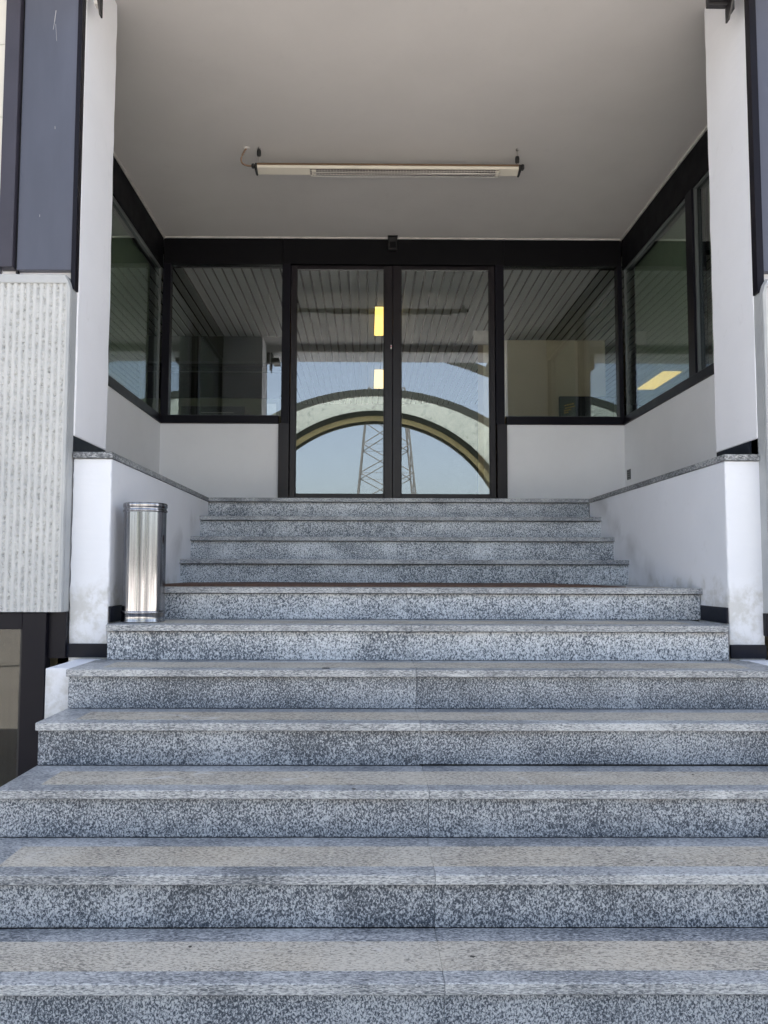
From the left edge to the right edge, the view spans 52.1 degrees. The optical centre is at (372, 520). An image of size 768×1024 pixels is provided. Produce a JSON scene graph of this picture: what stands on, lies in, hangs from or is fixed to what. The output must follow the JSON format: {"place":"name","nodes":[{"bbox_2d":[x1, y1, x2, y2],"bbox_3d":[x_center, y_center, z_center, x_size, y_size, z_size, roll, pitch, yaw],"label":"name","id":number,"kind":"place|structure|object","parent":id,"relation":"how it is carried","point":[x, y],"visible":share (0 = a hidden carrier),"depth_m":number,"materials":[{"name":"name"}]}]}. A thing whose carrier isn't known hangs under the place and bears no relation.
{"place":"outdoors","nodes":[
{"label":"outdoors","id":0,"kind":"place"},
{"bbox_2d":[58,624,68,664],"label":"ground","id":1,"kind":"structure","parent":0,"point":[62,660],"depth_m":14.01,"materials":[{"name":"black"}]},
{"bbox_2d":[44,452,208,718],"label":"parapet wall","id":2,"kind":"structure","parent":1,"relation":"on","point":[106,485],"depth_m":3.80,"materials":[{"name":"paint"}]},
{"bbox_2d":[0,0,767,786],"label":"office building","id":3,"kind":"structure","parent":1,"relation":"on","point":[164,254],"depth_m":5.97,"materials":[{"name":"white paint"}]},
{"bbox_2d":[0,612,57,786],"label":"window","id":4,"kind":"structure","parent":3,"relation":"in","point":[24,636],"depth_m":3.70,"materials":[{"name":"metal"}]},
{"bbox_2d":[94,0,102,17],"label":"steel bracket","id":5,"kind":"object","parent":3,"relation":"attached to","point":[98,4],"visible":1,"depth_m":3.96,"materials":[{"name":"white metal"}]},
{"bbox_2d":[108,196,161,412],"bbox_3d":[-2.074,-1.745,6.713,0.117,1.494,1.490,0,-4,0],"label":"window","id":6,"kind":"structure","parent":3,"relation":"in","point":[130,270],"depth_m":6.86,"materials":[{"name":"green glass"}]},
{"bbox_2d":[160,263,280,423],"bbox_3d":[-1.439,-1.692,7.515,1.140,1.546,0.102,0,-4,0],"label":"window","id":7,"kind":"structure","parent":3,"relation":"in","point":[165,401],"depth_m":7.44,"materials":[{"name":"metal"}]},
{"bbox_2d":[267,404,275,414],"bbox_3d":[-0.967,-1.058,7.487,0.090,0.118,0.001,0,-4,0],"label":"paper notice","id":8,"kind":"object","parent":3,"relation":"on","point":[271,409],"visible":1,"depth_m":7.49,"materials":[{"name":"white paper"}]},
{"bbox_2d":[373,306,382,335],"bbox_3d":[0.152,-2.474,9.750,0.279,0.026,1.094,0,-4,0],"label":"ceiling light","id":9,"kind":"object","parent":3,"relation":"attached to","point":[378,321],"visible":0.36,"depth_m":9.70,"materials":[{"name":"yellow"}]},
{"bbox_2d":[373,369,382,387],"bbox_3d":[0.166,-2.283,12.654,0.304,0.026,1.174,0,-4,0],"label":"ceiling light","id":10,"kind":"object","parent":3,"relation":"attached to","point":[378,379],"visible":0.43,"depth_m":12.56,"materials":[{"name":"white"}]},
{"bbox_2d":[240,146,523,177],"bbox_3d":[0.073,-2.721,5.964,2.152,0.208,0.094,0,-4,0],"label":"fluorescent light","id":11,"kind":"object","parent":3,"relation":"hanging from","point":[417,170],"visible":1,"depth_m":5.93,"materials":[{"name":"white metal"}]},
{"bbox_2d":[289,265,495,497],"bbox_3d":[0.192,-1.275,7.495,1.954,2.359,0.050,0,-4,0],"label":"sliding door","id":12,"kind":"structure","parent":3,"relation":"in","point":[392,275],"depth_m":7.48,"materials":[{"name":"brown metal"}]},
{"bbox_2d":[388,235,397,251],"bbox_3d":[0.191,-2.652,7.510,0.096,0.132,0.071,0,-4,0],"label":"motion sensor","id":13,"kind":"object","parent":3,"relation":"attached to","point":[392,243],"visible":1,"depth_m":7.49,"materials":[{"name":"black plastic"}]},
{"bbox_2d":[505,266,624,424],"bbox_3d":[1.825,-1.681,7.541,1.139,1.546,0.102,0,-4,0],"label":"window","id":14,"kind":"structure","parent":3,"relation":"in","point":[509,420],"depth_m":7.46,"materials":[{"name":"metal"}]},
{"bbox_2d":[627,469,630,479],"bbox_3d":[2.388,-0.431,7.319,0.010,0.095,0.090,0,-4,0],"label":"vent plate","id":15,"kind":"object","parent":3,"relation":"attached to","point":[628,474],"visible":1,"depth_m":7.30,"materials":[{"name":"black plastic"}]},
{"bbox_2d":[624,199,688,414],"bbox_3d":[2.472,-1.731,6.749,0.117,1.494,1.490,0,-4,0],"label":"window","id":16,"kind":"structure","parent":3,"relation":"in","point":[662,351],"depth_m":6.85,"materials":[{"name":"green glass"}]},
{"bbox_2d":[693,170,713,371],"bbox_3d":[2.485,-1.836,5.160,0.117,1.494,1.455,0,-4,0],"label":"window","id":17,"kind":"structure","parent":3,"relation":"in","point":[706,175],"depth_m":5.87,"materials":[{"name":"black metal"}]},
{"bbox_2d":[706,0,734,22],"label":"steel bracket","id":18,"kind":"object","parent":3,"relation":"attached to","point":[728,6],"visible":1,"depth_m":3.99,"materials":[{"name":"grey metal"}]},
{"bbox_2d":[765,636,767,659],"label":"window","id":19,"kind":"structure","parent":3,"relation":"in","point":[766,637],"depth_m":4.16,"materials":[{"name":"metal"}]},
{"bbox_2d":[0,498,767,1023],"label":"staircase","id":20,"kind":"structure","parent":1,"relation":"on","point":[382,804],"depth_m":2.69,"materials":[{"name":"stone"}]},
{"bbox_2d":[121,502,167,622],"bbox_3d":[-1.123,0.205,3.860,0.213,0.578,0.213,0,-4,0],"label":"litter bin","id":21,"kind":"object","parent":20,"relation":"on","point":[144,562],"visible":1,"depth_m":3.77,"materials":[{"name":"silver metal"}]},
{"bbox_2d":[165,582,625,587],"bbox_3d":[0.081,0.380,4.691,2.560,0.014,0.950,0,-4,0],"label":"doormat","id":22,"kind":"object","parent":20,"relation":"on","point":[287,584],"visible":0.88,"depth_m":4.23,"materials":[{"name":"grey stone"}]},
{"bbox_2d":[589,454,767,665],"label":"parapet wall","id":23,"kind":"structure","parent":1,"relation":"on","point":[697,525],"depth_m":4.05,"materials":[{"name":"paint"}]},
{"bbox_2d":[181,406,248,414],"bbox_3d":[-1.742,-0.627,8.664,0.690,1.218,0.365,0,-4,0],"label":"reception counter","id":24,"kind":"object","parent":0,"point":[213,410],"visible":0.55,"depth_m":8.53,"materials":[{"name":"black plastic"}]},
{"bbox_2d":[559,396,613,416],"bbox_3d":[2.401,-0.689,8.923,0.620,1.398,0.323,0,-4,0],"label":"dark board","id":25,"kind":"object","parent":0,"point":[585,406],"visible":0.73,"depth_m":8.81,"materials":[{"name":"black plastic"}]}
]}

